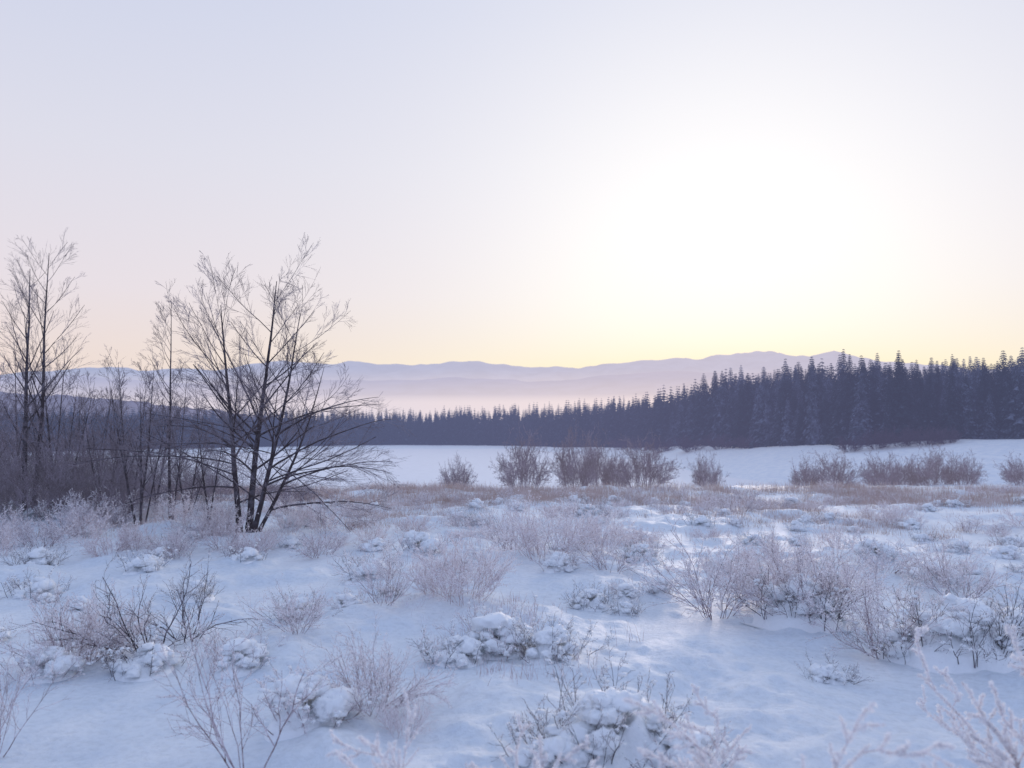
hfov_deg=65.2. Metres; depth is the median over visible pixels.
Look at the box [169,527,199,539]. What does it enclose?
snowy shrub
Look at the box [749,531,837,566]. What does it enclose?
frosted shrub
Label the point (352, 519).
frosted shrub
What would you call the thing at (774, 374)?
conifer tree
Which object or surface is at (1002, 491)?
frosted shrub
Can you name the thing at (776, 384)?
conifer tree
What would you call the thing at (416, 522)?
frosted shrub
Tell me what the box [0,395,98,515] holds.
thicket shrub
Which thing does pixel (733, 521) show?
snowy shrub
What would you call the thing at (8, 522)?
frosted shrub
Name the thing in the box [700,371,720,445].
conifer tree
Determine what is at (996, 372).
conifer tree
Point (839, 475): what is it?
willow bush
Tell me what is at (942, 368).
conifer tree
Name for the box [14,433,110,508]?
thicket shrub
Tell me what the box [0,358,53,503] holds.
bare tree
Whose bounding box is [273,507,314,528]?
snowy shrub
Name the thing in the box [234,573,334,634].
frosted shrub
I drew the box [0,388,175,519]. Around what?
thicket shrub
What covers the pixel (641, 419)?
conifer forest
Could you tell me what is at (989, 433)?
conifer tree
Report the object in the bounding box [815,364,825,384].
conifer tree
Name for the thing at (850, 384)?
conifer tree
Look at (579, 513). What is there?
snowy shrub
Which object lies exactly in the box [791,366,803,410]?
conifer tree
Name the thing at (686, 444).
willow bush
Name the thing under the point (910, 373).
conifer tree
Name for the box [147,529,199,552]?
snowy shrub
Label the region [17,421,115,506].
thicket shrub
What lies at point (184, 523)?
frosted shrub
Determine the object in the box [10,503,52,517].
snowy shrub
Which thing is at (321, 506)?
snowy shrub
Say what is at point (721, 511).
snowy shrub
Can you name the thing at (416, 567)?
frosted shrub
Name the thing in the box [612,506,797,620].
frosted shrub
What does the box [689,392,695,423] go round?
conifer tree
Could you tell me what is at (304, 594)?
frosted grass
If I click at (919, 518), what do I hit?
frosted shrub
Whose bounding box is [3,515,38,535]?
frosted shrub
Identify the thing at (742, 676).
ground
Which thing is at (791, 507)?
frosted shrub
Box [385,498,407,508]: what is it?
frosted shrub
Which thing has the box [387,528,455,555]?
frosted shrub
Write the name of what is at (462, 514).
snowy shrub
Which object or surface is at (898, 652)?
frosted shrub
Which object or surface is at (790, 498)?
snowy shrub
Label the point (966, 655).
frosted shrub
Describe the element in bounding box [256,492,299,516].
frosted shrub
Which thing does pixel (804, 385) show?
conifer tree
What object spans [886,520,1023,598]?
frosted shrub
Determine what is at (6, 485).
thicket shrub
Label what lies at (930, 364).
conifer tree
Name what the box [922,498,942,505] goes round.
snowy shrub
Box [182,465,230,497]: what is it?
thicket shrub
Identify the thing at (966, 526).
frosted shrub
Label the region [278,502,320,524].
frosted shrub
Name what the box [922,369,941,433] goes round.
conifer tree
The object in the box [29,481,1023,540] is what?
dry grass
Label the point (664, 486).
frosted shrub
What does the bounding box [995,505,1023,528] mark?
frosted shrub
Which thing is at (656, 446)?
willow bush
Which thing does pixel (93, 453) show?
bare tree
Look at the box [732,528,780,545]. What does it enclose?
snowy shrub
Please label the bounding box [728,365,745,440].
conifer tree
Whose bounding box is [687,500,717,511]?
frosted shrub
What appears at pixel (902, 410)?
conifer tree
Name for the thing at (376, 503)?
snowy shrub
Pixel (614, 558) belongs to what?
frosted shrub
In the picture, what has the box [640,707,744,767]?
frosted shrub
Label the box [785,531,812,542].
snowy shrub
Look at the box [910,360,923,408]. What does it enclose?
conifer tree
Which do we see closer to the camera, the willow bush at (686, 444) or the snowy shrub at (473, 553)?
the snowy shrub at (473, 553)
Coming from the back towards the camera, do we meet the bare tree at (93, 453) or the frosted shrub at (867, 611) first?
the bare tree at (93, 453)
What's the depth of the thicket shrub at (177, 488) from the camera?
24.48 m
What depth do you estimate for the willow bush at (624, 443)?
256.57 m
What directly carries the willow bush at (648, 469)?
on the ground at (742, 676)
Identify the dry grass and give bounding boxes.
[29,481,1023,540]
[47,477,1023,508]
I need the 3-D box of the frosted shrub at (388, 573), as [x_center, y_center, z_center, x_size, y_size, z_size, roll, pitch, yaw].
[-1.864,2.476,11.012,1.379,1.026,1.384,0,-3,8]
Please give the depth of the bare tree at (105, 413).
24.58 m
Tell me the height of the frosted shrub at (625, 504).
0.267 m
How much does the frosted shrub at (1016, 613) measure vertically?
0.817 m
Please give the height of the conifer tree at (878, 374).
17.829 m
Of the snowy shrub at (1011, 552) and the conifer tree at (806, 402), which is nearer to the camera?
the snowy shrub at (1011, 552)
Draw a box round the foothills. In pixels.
[0,371,993,420]
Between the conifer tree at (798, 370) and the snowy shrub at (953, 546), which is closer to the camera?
the snowy shrub at (953, 546)
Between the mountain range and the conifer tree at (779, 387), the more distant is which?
the mountain range
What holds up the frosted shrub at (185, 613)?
on the ground at (742, 676)
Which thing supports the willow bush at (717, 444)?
on the ground at (742, 676)
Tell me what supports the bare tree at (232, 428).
on the ground at (742, 676)
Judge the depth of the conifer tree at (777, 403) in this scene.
185.65 m
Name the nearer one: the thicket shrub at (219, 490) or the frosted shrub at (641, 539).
the frosted shrub at (641, 539)
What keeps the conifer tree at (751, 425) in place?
on the ground at (742, 676)
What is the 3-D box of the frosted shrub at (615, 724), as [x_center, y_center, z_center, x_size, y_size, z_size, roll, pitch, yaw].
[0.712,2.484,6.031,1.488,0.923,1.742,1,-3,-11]
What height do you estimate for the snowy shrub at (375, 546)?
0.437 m
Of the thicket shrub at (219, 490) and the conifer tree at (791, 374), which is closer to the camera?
the thicket shrub at (219, 490)
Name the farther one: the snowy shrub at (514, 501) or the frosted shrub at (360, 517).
the snowy shrub at (514, 501)
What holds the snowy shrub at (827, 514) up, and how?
on the ground at (742, 676)
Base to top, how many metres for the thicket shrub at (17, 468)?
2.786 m
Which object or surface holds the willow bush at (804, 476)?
on the ground at (742, 676)
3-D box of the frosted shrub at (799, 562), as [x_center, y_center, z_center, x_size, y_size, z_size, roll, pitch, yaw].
[3.839,2.363,10.209,1.831,1.269,2.313,-2,-3,39]
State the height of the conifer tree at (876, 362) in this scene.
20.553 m
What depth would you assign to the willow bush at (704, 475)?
36.73 m
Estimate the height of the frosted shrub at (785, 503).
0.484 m
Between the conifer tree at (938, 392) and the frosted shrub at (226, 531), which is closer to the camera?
the frosted shrub at (226, 531)
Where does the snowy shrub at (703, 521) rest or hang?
on the ground at (742, 676)
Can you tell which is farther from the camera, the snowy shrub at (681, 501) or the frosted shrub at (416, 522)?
the snowy shrub at (681, 501)
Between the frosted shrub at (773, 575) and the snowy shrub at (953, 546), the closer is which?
the frosted shrub at (773, 575)
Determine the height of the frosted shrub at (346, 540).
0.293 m
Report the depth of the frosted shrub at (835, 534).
16.44 m
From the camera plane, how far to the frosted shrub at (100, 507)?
19.95 m
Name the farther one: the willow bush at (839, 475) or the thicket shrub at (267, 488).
the willow bush at (839, 475)
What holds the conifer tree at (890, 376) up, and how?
on the ground at (742, 676)
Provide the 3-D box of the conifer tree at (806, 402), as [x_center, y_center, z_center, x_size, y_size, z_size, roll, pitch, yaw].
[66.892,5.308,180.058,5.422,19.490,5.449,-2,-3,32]
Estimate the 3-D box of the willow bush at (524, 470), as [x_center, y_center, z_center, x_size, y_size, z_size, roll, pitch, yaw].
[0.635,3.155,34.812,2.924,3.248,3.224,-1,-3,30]
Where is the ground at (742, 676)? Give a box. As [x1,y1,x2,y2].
[0,422,1023,767]
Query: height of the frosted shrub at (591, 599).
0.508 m
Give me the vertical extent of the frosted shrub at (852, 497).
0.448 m
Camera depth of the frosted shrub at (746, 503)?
22.53 m
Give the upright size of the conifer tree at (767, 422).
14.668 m
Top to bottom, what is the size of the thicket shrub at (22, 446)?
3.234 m
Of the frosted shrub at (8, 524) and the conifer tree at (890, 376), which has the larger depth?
the conifer tree at (890, 376)
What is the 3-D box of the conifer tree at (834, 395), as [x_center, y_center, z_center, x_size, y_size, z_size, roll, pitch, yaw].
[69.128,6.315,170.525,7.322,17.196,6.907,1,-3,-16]
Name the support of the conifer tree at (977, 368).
on the ground at (742, 676)
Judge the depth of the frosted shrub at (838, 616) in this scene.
9.67 m
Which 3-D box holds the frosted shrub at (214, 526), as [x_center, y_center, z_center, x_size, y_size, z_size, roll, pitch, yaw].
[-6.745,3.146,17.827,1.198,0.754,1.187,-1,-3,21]
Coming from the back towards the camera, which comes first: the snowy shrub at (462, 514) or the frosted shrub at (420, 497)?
the frosted shrub at (420, 497)
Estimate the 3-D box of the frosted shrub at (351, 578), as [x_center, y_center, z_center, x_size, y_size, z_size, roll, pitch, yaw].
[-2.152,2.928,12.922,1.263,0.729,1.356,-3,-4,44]
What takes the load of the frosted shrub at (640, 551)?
on the ground at (742, 676)
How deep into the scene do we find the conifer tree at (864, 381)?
161.01 m
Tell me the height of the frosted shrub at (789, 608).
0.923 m
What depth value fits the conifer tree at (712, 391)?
216.79 m
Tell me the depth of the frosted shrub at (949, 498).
26.79 m
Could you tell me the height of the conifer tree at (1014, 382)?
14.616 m
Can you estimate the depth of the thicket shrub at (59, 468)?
24.01 m
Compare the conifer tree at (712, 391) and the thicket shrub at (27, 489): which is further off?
the conifer tree at (712, 391)
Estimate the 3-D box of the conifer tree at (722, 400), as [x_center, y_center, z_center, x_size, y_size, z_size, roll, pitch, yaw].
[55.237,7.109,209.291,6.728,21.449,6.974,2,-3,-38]
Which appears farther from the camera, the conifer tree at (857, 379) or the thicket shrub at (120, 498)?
the conifer tree at (857, 379)
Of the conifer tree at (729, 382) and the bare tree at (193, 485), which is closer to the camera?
the bare tree at (193, 485)
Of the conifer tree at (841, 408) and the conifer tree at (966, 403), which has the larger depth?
the conifer tree at (841, 408)
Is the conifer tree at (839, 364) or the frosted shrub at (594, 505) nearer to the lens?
the frosted shrub at (594, 505)
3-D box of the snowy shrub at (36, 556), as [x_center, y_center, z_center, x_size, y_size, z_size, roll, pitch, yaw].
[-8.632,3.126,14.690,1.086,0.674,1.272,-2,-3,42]
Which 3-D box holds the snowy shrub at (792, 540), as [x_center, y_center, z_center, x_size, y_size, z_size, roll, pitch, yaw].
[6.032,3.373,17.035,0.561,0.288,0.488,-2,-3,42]
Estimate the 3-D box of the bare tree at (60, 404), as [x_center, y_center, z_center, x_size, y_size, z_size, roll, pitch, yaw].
[-14.003,1.190,24.446,1.657,5.385,1.165,-1,-3,21]
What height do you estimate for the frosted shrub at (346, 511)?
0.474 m
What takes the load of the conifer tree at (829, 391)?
on the ground at (742, 676)
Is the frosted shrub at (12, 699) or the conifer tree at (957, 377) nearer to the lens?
the frosted shrub at (12, 699)
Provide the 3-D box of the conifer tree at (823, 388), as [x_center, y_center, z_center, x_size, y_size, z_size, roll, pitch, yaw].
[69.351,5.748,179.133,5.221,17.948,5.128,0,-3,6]
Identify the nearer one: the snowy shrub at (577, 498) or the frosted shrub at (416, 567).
the frosted shrub at (416, 567)
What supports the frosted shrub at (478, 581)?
on the ground at (742, 676)
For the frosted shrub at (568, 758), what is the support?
on the ground at (742, 676)
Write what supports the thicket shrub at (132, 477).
on the ground at (742, 676)
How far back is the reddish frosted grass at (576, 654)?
16.07 m
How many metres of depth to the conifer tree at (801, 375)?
195.90 m
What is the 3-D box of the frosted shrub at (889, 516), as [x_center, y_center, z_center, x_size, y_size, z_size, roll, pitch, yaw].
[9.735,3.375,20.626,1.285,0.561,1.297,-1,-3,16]
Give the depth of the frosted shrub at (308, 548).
15.38 m
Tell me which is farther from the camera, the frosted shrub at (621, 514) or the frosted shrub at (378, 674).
the frosted shrub at (621, 514)
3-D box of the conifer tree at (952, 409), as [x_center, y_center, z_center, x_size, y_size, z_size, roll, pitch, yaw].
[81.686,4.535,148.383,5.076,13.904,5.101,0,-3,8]
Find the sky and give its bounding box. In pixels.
[0,0,1023,374]
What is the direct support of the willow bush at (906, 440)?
on the ground at (742, 676)
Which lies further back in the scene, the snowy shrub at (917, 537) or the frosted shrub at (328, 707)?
the snowy shrub at (917, 537)
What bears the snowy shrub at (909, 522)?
on the ground at (742, 676)
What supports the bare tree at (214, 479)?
on the ground at (742, 676)
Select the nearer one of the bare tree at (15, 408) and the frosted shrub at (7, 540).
the frosted shrub at (7, 540)
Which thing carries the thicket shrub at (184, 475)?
on the ground at (742, 676)
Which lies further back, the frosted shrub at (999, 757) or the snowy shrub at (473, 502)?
the snowy shrub at (473, 502)
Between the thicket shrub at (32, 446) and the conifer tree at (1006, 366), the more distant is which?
the conifer tree at (1006, 366)
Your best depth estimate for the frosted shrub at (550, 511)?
21.92 m
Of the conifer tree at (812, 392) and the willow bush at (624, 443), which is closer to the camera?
the conifer tree at (812, 392)
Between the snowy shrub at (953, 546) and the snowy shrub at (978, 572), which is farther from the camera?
the snowy shrub at (953, 546)
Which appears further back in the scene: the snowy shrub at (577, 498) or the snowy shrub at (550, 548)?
the snowy shrub at (577, 498)
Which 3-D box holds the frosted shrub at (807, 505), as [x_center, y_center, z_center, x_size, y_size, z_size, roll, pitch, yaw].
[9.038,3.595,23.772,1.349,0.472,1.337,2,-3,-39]
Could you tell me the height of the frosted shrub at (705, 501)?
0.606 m
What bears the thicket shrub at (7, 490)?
on the ground at (742, 676)
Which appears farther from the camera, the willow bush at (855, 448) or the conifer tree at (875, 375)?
the conifer tree at (875, 375)
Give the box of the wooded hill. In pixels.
[0,391,316,424]
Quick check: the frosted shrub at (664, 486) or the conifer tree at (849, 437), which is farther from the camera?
the conifer tree at (849, 437)
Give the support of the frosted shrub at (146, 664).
on the ground at (742, 676)
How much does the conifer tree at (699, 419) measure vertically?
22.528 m
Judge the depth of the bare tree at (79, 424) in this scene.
23.62 m
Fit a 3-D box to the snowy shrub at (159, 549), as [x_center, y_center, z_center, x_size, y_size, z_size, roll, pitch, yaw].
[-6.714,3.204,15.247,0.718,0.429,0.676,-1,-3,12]
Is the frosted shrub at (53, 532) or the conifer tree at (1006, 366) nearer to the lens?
the frosted shrub at (53, 532)
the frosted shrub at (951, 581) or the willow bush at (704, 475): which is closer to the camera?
the frosted shrub at (951, 581)
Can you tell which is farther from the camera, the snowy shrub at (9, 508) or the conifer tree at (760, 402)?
the conifer tree at (760, 402)
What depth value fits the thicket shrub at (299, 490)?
26.82 m
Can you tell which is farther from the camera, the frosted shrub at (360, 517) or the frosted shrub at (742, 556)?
the frosted shrub at (360, 517)
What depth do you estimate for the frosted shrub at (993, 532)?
18.41 m
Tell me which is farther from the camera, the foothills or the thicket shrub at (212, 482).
the foothills
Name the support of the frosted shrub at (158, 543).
on the ground at (742, 676)
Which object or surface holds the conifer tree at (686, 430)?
on the ground at (742, 676)
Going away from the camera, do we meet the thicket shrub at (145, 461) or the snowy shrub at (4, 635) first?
the snowy shrub at (4, 635)
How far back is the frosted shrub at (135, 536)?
15.53 m
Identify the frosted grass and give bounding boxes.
[2,493,1023,685]
[19,500,781,670]
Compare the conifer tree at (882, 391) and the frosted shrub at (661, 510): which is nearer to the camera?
the frosted shrub at (661, 510)
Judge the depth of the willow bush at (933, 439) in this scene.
142.09 m
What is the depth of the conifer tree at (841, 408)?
165.10 m
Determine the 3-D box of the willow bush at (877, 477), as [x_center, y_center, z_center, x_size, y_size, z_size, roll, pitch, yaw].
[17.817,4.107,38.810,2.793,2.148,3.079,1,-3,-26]
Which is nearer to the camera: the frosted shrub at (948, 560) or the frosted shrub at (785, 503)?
the frosted shrub at (948, 560)
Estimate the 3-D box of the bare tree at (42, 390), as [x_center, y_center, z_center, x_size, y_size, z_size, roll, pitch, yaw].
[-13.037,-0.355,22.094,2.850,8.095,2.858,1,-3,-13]
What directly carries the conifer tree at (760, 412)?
on the ground at (742, 676)
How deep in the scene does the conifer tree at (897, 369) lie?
163.61 m
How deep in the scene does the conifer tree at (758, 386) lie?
198.91 m
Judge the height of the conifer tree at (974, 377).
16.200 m
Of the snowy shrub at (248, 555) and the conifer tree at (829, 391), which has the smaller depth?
the snowy shrub at (248, 555)
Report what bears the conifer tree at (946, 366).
on the ground at (742, 676)
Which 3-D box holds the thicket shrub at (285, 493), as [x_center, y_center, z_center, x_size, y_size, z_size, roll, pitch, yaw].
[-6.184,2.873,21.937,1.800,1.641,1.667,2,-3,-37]
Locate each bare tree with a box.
[0,230,98,511]
[0,333,41,478]
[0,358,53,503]
[0,379,13,457]
[11,361,108,511]
[36,333,83,503]
[41,233,413,532]
[59,387,118,505]
[76,368,125,468]
[76,398,137,517]
[83,387,160,508]
[98,358,182,524]
[99,344,157,513]
[135,279,199,519]
[135,368,184,509]
[161,392,220,513]
[183,378,233,529]
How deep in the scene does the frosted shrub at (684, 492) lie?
28.26 m
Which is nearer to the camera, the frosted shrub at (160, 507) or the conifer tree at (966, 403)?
the frosted shrub at (160, 507)
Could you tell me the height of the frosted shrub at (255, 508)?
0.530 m
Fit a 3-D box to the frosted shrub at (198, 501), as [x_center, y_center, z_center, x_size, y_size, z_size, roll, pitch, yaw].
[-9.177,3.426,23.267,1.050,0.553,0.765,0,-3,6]
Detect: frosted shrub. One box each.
[0,502,31,547]
[0,505,35,542]
[0,523,26,556]
[0,551,219,659]
[0,571,179,668]
[0,639,95,683]
[0,644,85,756]
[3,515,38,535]
[4,509,88,548]
[29,506,100,539]
[33,493,89,529]
[36,594,153,660]
[51,498,122,537]
[56,488,113,523]
[61,516,145,557]
[68,505,116,524]
[89,487,144,525]
[96,621,202,681]
[101,505,137,524]
[107,546,264,645]
[116,516,161,549]
[127,498,164,520]
[136,527,190,551]
[142,496,181,515]
[150,524,200,559]
[151,610,343,767]
[152,493,233,537]
[155,489,199,522]
[181,494,211,509]
[181,511,237,539]
[183,495,246,535]
[187,498,236,534]
[187,507,258,550]
[201,618,285,678]
[202,497,264,519]
[208,532,275,558]
[218,539,256,550]
[230,521,288,553]
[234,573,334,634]
[237,665,388,741]
[254,497,294,513]
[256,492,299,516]
[260,588,343,624]
[267,503,309,532]
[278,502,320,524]
[284,519,349,558]
[298,495,351,532]
[299,614,465,717]
[314,534,356,546]
[325,732,590,767]
[327,531,428,605]
[327,544,401,585]
[329,687,604,767]
[335,502,361,513]
[338,500,381,515]
[342,514,379,526]
[345,500,392,524]
[350,521,395,542]
[362,683,447,737]
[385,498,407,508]
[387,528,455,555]
[392,511,446,532]
[395,544,486,595]
[402,517,529,607]
[404,616,501,668]
[405,488,437,504]
[432,592,565,659]
[436,492,471,500]
[437,506,482,526]
[463,518,505,538]
[467,683,955,767]
[473,489,574,550]
[481,490,612,560]
[487,695,606,767]
[491,485,514,498]
[503,611,615,665]
[515,644,733,767]
[535,499,576,517]
[544,499,647,555]
[553,517,605,544]
[559,579,616,614]
[562,490,582,498]
[564,497,617,510]
[565,536,658,573]
[596,503,638,517]
[605,521,625,535]
[605,574,647,603]
[607,524,673,548]
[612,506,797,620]
[614,536,670,565]
[619,500,633,506]
[622,527,668,541]
[622,697,1013,767]
[624,492,644,501]
[637,572,681,597]
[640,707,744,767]
[641,495,661,506]
[650,498,702,514]
[651,481,673,490]
[670,483,696,497]
[683,527,813,606]
[684,525,727,538]
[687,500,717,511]
[694,491,721,509]
[702,493,730,508]
[705,548,860,606]
[708,490,770,512]
[710,517,898,626]
[722,487,765,498]
[726,562,864,632]
[728,547,761,562]
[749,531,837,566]
[752,500,775,509]
[754,496,795,508]
[782,501,808,509]
[784,560,885,642]
[796,498,837,510]
[797,536,983,658]
[809,518,867,549]
[815,480,841,493]
[815,548,891,591]
[823,494,850,504]
[839,512,876,525]
[840,493,864,503]
[841,536,908,562]
[842,547,921,573]
[845,610,955,664]
[856,504,880,515]
[865,503,916,524]
[869,569,1023,673]
[870,491,900,501]
[875,498,920,515]
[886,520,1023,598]
[891,549,989,575]
[894,559,977,588]
[902,568,1023,663]
[904,512,928,522]
[911,624,1023,767]
[919,758,962,767]
[936,495,967,502]
[943,513,988,532]
[962,486,988,495]
[972,584,1023,649]
[979,527,1010,536]
[980,520,1011,532]
[990,483,1016,493]
[995,483,1020,493]
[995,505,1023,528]
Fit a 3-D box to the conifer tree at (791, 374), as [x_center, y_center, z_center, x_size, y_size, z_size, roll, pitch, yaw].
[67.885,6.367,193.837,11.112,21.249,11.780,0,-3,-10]
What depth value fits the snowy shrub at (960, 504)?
25.92 m
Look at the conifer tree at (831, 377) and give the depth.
184.31 m
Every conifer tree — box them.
[673,400,683,445]
[679,397,694,446]
[680,375,711,447]
[684,386,697,427]
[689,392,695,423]
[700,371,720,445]
[704,373,720,415]
[711,371,727,445]
[719,378,729,434]
[726,368,737,406]
[727,373,755,447]
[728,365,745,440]
[745,375,771,447]
[747,373,776,448]
[747,410,755,440]
[750,385,760,426]
[752,375,760,403]
[755,376,761,400]
[757,390,773,446]
[759,367,772,393]
[765,359,793,440]
[765,374,793,446]
[770,370,776,398]
[770,395,781,445]
[772,369,781,409]
[775,372,783,406]
[777,397,793,446]
[788,367,792,384]
[789,401,807,445]
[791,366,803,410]
[792,365,805,405]
[796,362,804,381]
[798,366,803,389]
[799,357,816,413]
[800,357,822,444]
[800,369,806,400]
[802,365,811,429]
[806,403,821,444]
[813,369,822,420]
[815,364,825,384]
[818,412,832,444]
[819,372,824,393]
[819,374,840,443]
[822,370,826,396]
[822,375,834,415]
[825,363,834,393]
[825,386,849,444]
[832,355,844,385]
[833,349,849,409]
[838,356,872,444]
[843,354,855,420]
[845,363,872,442]
[845,408,855,443]
[848,380,876,445]
[865,363,882,424]
[866,359,872,378]
[868,364,879,395]
[870,363,904,440]
[874,353,882,382]
[875,351,920,442]
[875,364,881,387]
[884,363,894,404]
[892,354,904,385]
[902,367,912,423]
[907,362,914,385]
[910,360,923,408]
[910,370,927,413]
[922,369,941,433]
[923,370,928,391]
[924,358,936,388]
[929,367,944,414]
[934,366,942,399]
[936,359,956,435]
[938,373,968,439]
[940,362,945,378]
[943,359,949,372]
[945,354,958,394]
[947,358,964,429]
[957,367,980,438]
[963,358,981,438]
[971,364,979,392]
[972,357,981,383]
[972,358,998,438]
[979,391,1004,439]
[988,364,997,396]
[991,351,1013,428]
[994,361,999,391]
[994,368,1010,435]
[998,380,1020,438]
[999,348,1023,437]
[1007,356,1013,372]
[1008,379,1023,438]
[1010,366,1018,406]
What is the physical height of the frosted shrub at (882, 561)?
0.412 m
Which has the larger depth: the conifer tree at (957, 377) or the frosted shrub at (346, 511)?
the conifer tree at (957, 377)
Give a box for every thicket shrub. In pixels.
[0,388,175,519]
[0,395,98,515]
[0,397,59,510]
[0,404,77,493]
[0,420,55,514]
[0,421,93,522]
[0,451,26,512]
[0,457,30,508]
[1,406,60,500]
[1,468,31,511]
[4,433,121,503]
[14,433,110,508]
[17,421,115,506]
[25,434,156,517]
[30,438,143,512]
[32,427,124,511]
[44,460,163,523]
[61,440,148,517]
[75,428,167,499]
[89,450,173,514]
[97,430,173,492]
[106,427,171,479]
[133,461,212,507]
[145,447,194,487]
[146,452,220,498]
[160,469,210,504]
[165,456,225,509]
[171,435,258,510]
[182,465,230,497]
[187,449,239,500]
[196,463,247,506]
[239,472,268,497]
[255,476,280,497]
[256,460,314,514]
[271,477,319,499]
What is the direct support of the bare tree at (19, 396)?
on the ground at (742, 676)
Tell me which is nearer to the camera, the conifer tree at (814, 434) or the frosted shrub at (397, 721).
the frosted shrub at (397, 721)
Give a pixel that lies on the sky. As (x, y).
(578, 184)
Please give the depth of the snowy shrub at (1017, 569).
13.43 m
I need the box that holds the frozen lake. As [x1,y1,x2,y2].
[3,449,786,490]
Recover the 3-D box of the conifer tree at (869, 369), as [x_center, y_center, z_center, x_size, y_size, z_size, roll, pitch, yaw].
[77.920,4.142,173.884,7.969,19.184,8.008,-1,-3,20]
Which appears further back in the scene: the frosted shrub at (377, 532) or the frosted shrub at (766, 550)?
the frosted shrub at (377, 532)
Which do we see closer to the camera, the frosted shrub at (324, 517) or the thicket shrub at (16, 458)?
the frosted shrub at (324, 517)
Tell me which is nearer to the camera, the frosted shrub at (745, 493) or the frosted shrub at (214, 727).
the frosted shrub at (214, 727)
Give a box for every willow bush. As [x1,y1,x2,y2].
[436,455,477,486]
[488,419,559,489]
[550,419,599,488]
[565,423,621,485]
[600,447,632,486]
[601,427,684,487]
[604,435,633,449]
[623,434,654,451]
[639,434,676,452]
[673,434,707,452]
[687,445,728,486]
[704,430,740,449]
[731,434,756,448]
[787,451,823,486]
[800,446,867,485]
[833,436,869,451]
[852,428,898,448]
[853,446,916,485]
[872,453,927,485]
[875,422,924,446]
[897,441,974,485]
[907,425,956,445]
[928,425,966,444]
[932,448,988,484]
[993,452,1023,485]
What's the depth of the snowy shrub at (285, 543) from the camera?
16.42 m
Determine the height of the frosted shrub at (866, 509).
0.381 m
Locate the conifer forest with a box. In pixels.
[0,358,941,452]
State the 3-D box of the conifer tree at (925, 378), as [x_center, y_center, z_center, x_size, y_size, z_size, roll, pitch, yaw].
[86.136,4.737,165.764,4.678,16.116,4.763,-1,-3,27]
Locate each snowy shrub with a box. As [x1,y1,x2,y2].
[0,500,28,513]
[0,564,76,599]
[0,615,25,641]
[1,540,72,565]
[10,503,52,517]
[27,586,63,603]
[42,500,88,519]
[59,592,100,611]
[75,520,110,536]
[113,545,177,574]
[143,541,181,559]
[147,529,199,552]
[156,567,225,602]
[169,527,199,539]
[184,514,211,529]
[218,539,269,563]
[241,499,267,506]
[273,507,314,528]
[275,533,311,548]
[308,508,335,524]
[313,500,332,511]
[318,493,342,506]
[321,585,370,609]
[352,534,392,551]
[362,498,388,508]
[368,582,404,598]
[423,547,485,572]
[446,505,477,520]
[446,546,479,559]
[463,509,498,525]
[465,495,489,508]
[491,495,506,504]
[502,497,523,504]
[505,497,530,510]
[529,546,583,573]
[540,530,591,550]
[560,490,589,503]
[567,498,611,517]
[582,513,610,525]
[596,592,644,616]
[601,494,621,502]
[646,497,663,504]
[672,497,691,505]
[678,509,715,527]
[694,548,744,573]
[715,505,736,515]
[721,515,745,526]
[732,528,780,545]
[778,493,809,505]
[782,518,810,531]
[783,535,805,543]
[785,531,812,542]
[791,511,821,523]
[796,644,874,684]
[818,511,841,521]
[844,525,865,532]
[890,514,927,529]
[907,527,946,541]
[913,501,944,511]
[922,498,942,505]
[938,494,976,507]
[940,533,983,554]
[950,560,991,576]
[975,541,1023,559]
[986,530,1023,546]
[1001,558,1023,572]
[1012,494,1023,503]
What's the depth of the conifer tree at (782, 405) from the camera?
183.04 m
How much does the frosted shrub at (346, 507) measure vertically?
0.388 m
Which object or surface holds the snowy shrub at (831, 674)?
on the ground at (742, 676)
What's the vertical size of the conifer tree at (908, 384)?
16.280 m
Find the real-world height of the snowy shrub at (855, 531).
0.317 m
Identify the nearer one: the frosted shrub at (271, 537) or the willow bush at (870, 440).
the frosted shrub at (271, 537)
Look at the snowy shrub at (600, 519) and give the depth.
20.18 m
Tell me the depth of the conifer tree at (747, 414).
197.48 m
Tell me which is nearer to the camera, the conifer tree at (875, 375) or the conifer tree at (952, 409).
the conifer tree at (952, 409)
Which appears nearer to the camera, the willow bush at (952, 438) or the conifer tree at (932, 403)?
the willow bush at (952, 438)
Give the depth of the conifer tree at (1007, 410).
142.12 m
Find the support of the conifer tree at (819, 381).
on the ground at (742, 676)
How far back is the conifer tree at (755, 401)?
196.51 m
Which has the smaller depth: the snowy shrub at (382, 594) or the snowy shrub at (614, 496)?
the snowy shrub at (382, 594)
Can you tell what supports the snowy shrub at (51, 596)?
on the ground at (742, 676)
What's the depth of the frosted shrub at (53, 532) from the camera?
17.63 m
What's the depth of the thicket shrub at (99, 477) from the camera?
21.08 m
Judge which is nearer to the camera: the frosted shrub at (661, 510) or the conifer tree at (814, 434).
the frosted shrub at (661, 510)
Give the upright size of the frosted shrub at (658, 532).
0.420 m
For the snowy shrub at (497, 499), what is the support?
on the ground at (742, 676)
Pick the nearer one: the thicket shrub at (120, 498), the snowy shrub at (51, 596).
the snowy shrub at (51, 596)
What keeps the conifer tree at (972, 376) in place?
on the ground at (742, 676)
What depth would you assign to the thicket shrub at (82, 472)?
21.52 m
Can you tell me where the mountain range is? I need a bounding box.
[2,351,1006,384]
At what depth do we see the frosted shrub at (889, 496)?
27.40 m
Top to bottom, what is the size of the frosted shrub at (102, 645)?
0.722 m
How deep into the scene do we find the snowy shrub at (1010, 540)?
16.89 m
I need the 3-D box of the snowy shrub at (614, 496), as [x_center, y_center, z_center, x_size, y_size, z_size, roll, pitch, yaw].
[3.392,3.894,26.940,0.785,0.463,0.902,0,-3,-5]

